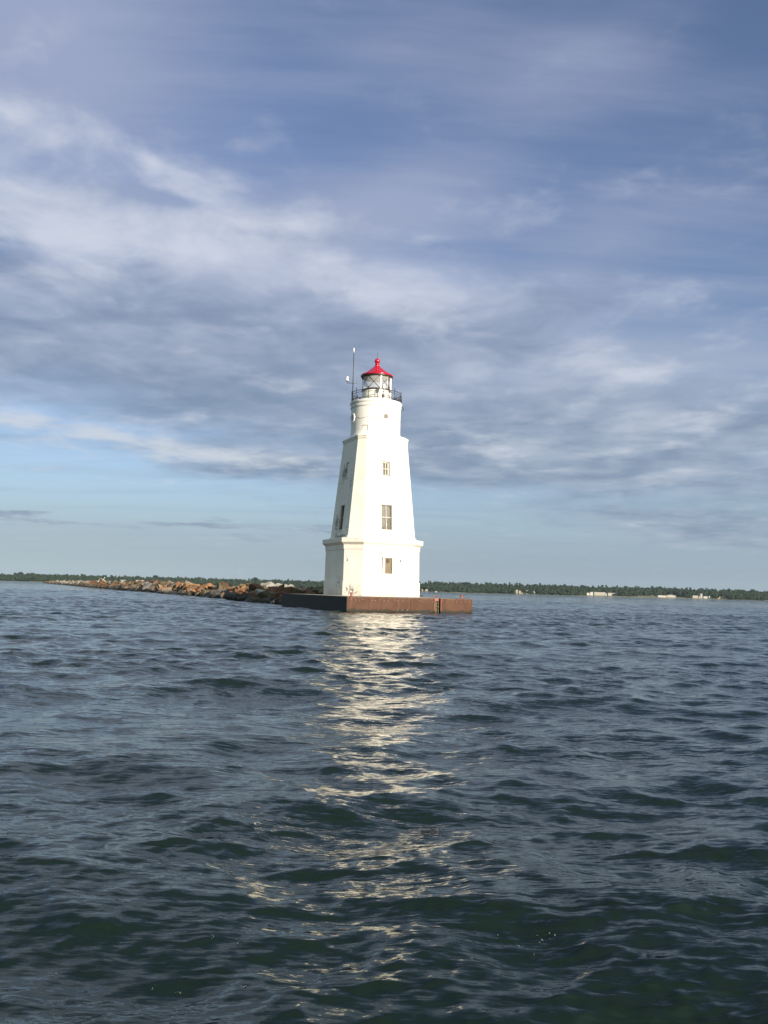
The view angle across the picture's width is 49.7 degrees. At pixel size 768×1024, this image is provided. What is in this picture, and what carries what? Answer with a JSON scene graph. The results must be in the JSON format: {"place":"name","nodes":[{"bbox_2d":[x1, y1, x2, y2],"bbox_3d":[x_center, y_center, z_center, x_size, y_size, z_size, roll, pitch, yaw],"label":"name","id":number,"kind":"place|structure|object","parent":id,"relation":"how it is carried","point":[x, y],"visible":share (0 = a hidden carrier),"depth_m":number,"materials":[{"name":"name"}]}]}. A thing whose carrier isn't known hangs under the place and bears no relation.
{"place":"outdoors","nodes":[
{"label":"outdoors","id":0,"kind":"place"},
{"bbox_2d":[292,589,303,593],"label":"boulder","id":1,"kind":"object","parent":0,"point":[296,591],"visible":0.71,"depth_m":72.84,"materials":[{"name":"brown stone"}]},
{"bbox_2d":[0,581,767,1023],"bbox_3d":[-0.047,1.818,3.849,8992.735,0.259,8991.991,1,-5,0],"label":"water","id":2,"kind":"structure","parent":0,"point":[422,817],"depth_m":5.49,"materials":[{"name":"blue liquid"}]},
{"bbox_2d":[281,593,472,612],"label":"pier","id":3,"kind":"structure","parent":2,"relation":"in","point":[381,603],"depth_m":56.19,"materials":[{"name":"concrete"}]},
{"bbox_2d":[322,353,422,596],"bbox_3d":[-0.782,-3.139,66.671,6.892,19.820,6.892,4,-6,-24],"label":"lighthouse","id":4,"kind":"object","parent":3,"relation":"on","point":[372,545],"visible":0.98,"depth_m":64.23,"materials":[{"name":"white paint"}]},
{"bbox_2d":[337,505,344,531],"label":"window","id":5,"kind":"structure","parent":4,"relation":"in","point":[343,507],"depth_m":65.59,"materials":[{"name":"black glass"}]},
{"bbox_2d":[346,348,356,400],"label":"antenna mast","id":6,"kind":"object","parent":4,"relation":"on","point":[353,375],"visible":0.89,"depth_m":67.38,"materials":[{"name":"white metal"}]},
{"bbox_2d":[382,461,390,477],"bbox_3d":[0.131,-3.309,64.615,0.780,1.300,0.412,4,-6,-24],"label":"window","id":7,"kind":"structure","parent":4,"relation":"in","point":[385,465],"depth_m":64.68,"materials":[{"name":"white paint"}]},
{"bbox_2d":[381,504,392,531],"bbox_3d":[0.178,0.461,63.932,1.050,2.070,0.484,4,-6,-24],"label":"window","id":8,"kind":"structure","parent":4,"relation":"in","point":[386,510],"depth_m":64.03,"materials":[{"name":"beige glass"}]},
{"bbox_2d":[382,557,393,575],"bbox_3d":[0.279,4.157,63.144,0.960,1.430,0.305,4,-6,-24],"label":"window","id":9,"kind":"structure","parent":4,"relation":"in","point":[388,562],"depth_m":63.10,"materials":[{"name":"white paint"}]},
{"bbox_2d":[432,595,438,612],"bbox_3d":[3.542,6.542,56.552,0.602,1.674,0.130,4,-6,-24],"label":"ladder","id":10,"kind":"object","parent":3,"relation":"attached to","point":[436,603],"visible":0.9,"depth_m":56.57,"materials":[{"name":"grey metal"}]},
{"bbox_2d":[0,580,767,600],"bbox_3d":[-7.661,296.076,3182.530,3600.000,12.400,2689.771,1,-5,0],"label":"shore ground","id":11,"kind":"structure","parent":0,"point":[654,596],"depth_m":1889.52,"materials":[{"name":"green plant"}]},
{"bbox_2d":[0,572,767,599],"bbox_3d":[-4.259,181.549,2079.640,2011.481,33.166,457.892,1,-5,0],"label":"woodland","id":12,"kind":"object","parent":11,"relation":"on","point":[565,589],"visible":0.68,"depth_m":1959.31,"materials":[{"name":"green plant"}]},
{"bbox_2d":[593,592,604,595],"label":"building","id":13,"kind":"structure","parent":11,"relation":"on","point":[599,593],"depth_m":1906.09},
{"bbox_2d":[608,593,617,595],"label":"building","id":14,"kind":"structure","parent":11,"relation":"on","point":[612,594],"depth_m":1903.80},
{"bbox_2d":[0,0,767,591],"label":"sky","id":15,"kind":"structure","parent":0,"point":[545,220],"materials":[{"name":"blue"}]},
{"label":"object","id":16,"kind":"structure","parent":0,"visible":0},
{"bbox_2d":[43,580,172,591],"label":"rubble","id":17,"kind":"object","parent":16,"relation":"on","point":[139,586],"visible":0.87,"depth_m":201.88,"materials":[{"name":"orange stone"}]},
{"bbox_2d":[162,587,173,592],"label":"boulder","id":18,"kind":"object","parent":16,"relation":"on","point":[169,588],"visible":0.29,"depth_m":129.94,"materials":[{"name":"beige stone"}]},
{"bbox_2d":[183,584,199,589],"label":"boulder","id":19,"kind":"object","parent":16,"relation":"on","point":[185,586],"visible":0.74,"depth_m":122.89,"materials":[{"name":"orange stone"}]},
{"bbox_2d":[186,586,196,591],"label":"boulder","id":20,"kind":"object","parent":16,"relation":"on","point":[192,588],"visible":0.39,"depth_m":118.04,"materials":[{"name":"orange stone"}]},
{"bbox_2d":[198,583,212,588],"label":"boulder","id":21,"kind":"object","parent":16,"relation":"on","point":[206,585],"visible":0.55,"depth_m":114.22,"materials":[{"name":"beige stone"}]},
{"bbox_2d":[205,590,214,596],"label":"boulder","id":22,"kind":"object","parent":16,"relation":"on","point":[208,594],"visible":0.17,"depth_m":103.77,"materials":[{"name":"grey stone"}]},
{"bbox_2d":[212,583,226,589],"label":"boulder","id":23,"kind":"object","parent":16,"relation":"on","point":[222,585],"visible":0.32,"depth_m":109.02,"materials":[{"name":"orange stone"}]},
{"bbox_2d":[211,589,228,595],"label":"boulder","id":24,"kind":"object","parent":16,"relation":"on","point":[218,591],"visible":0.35,"depth_m":100.90,"materials":[{"name":"grey stone"}]},
{"bbox_2d":[223,591,234,599],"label":"boulder","id":25,"kind":"object","parent":16,"relation":"on","point":[227,595],"visible":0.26,"depth_m":87.58,"materials":[{"name":"grey stone"}]},
{"bbox_2d":[233,593,241,600],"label":"boulder","id":26,"kind":"object","parent":16,"relation":"on","point":[236,596],"visible":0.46,"depth_m":83.72,"materials":[{"name":"grey stone"}]},
{"bbox_2d":[244,594,256,601],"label":"boulder","id":27,"kind":"object","parent":16,"relation":"on","point":[248,599],"visible":0.12,"depth_m":79.19,"materials":[{"name":"grey stone"}]},
{"bbox_2d":[251,598,260,602],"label":"boulder","id":28,"kind":"object","parent":16,"relation":"on","point":[255,600],"visible":0.37,"depth_m":75.85,"materials":[{"name":"grey stone"}]},
{"bbox_2d":[249,583,266,590],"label":"boulder","id":29,"kind":"object","parent":16,"relation":"on","point":[253,586],"visible":0.44,"depth_m":84.85,"materials":[{"name":"orange stone"}]},
{"bbox_2d":[255,589,265,594],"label":"boulder","id":30,"kind":"object","parent":16,"relation":"on","point":[257,591],"visible":0.3,"depth_m":79.67,"materials":[{"name":"stone"}]},
{"bbox_2d":[257,591,268,598],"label":"boulder","id":31,"kind":"object","parent":16,"relation":"on","point":[263,594],"visible":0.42,"depth_m":78.05,"materials":[{"name":"grey stone"}]},
{"bbox_2d":[260,598,270,602],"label":"boulder","id":32,"kind":"object","parent":16,"relation":"on","point":[264,600],"visible":0.57,"depth_m":73.42,"materials":[{"name":"grey stone"}]},
{"bbox_2d":[260,582,275,586],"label":"boulder","id":33,"kind":"object","parent":16,"relation":"on","point":[269,584],"visible":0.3,"depth_m":87.97,"materials":[{"name":"grey stone"}]},
{"bbox_2d":[268,591,275,600],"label":"boulder","id":34,"kind":"object","parent":16,"relation":"on","point":[271,593],"visible":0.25,"depth_m":75.92,"materials":[{"name":"grey stone"}]},
{"bbox_2d":[267,586,277,590],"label":"boulder","id":35,"kind":"object","parent":16,"relation":"on","point":[271,588],"visible":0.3,"depth_m":81.10,"materials":[{"name":"grey stone"}]},
{"bbox_2d":[270,598,280,604],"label":"boulder","id":36,"kind":"object","parent":16,"relation":"on","point":[275,601],"visible":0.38,"depth_m":70.46,"materials":[{"name":"grey stone"}]},
{"bbox_2d":[276,584,284,592],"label":"boulder","id":37,"kind":"object","parent":16,"relation":"on","point":[280,587],"visible":0.49,"depth_m":77.41,"materials":[{"name":"brown stone"}]},
{"bbox_2d":[273,591,288,599],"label":"boulder","id":38,"kind":"object","parent":16,"relation":"on","point":[277,594],"visible":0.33,"depth_m":73.85,"materials":[{"name":"brown stone"}]},
{"bbox_2d":[283,586,295,593],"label":"boulder","id":39,"kind":"object","parent":16,"relation":"on","point":[289,589],"visible":0.36,"depth_m":74.55,"materials":[{"name":"orange stone"}]},
{"bbox_2d":[312,585,323,593],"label":"boulder","id":40,"kind":"object","parent":16,"relation":"on","point":[317,589],"visible":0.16,"depth_m":69.64,"materials":[{"name":"black stone"}]}
]}

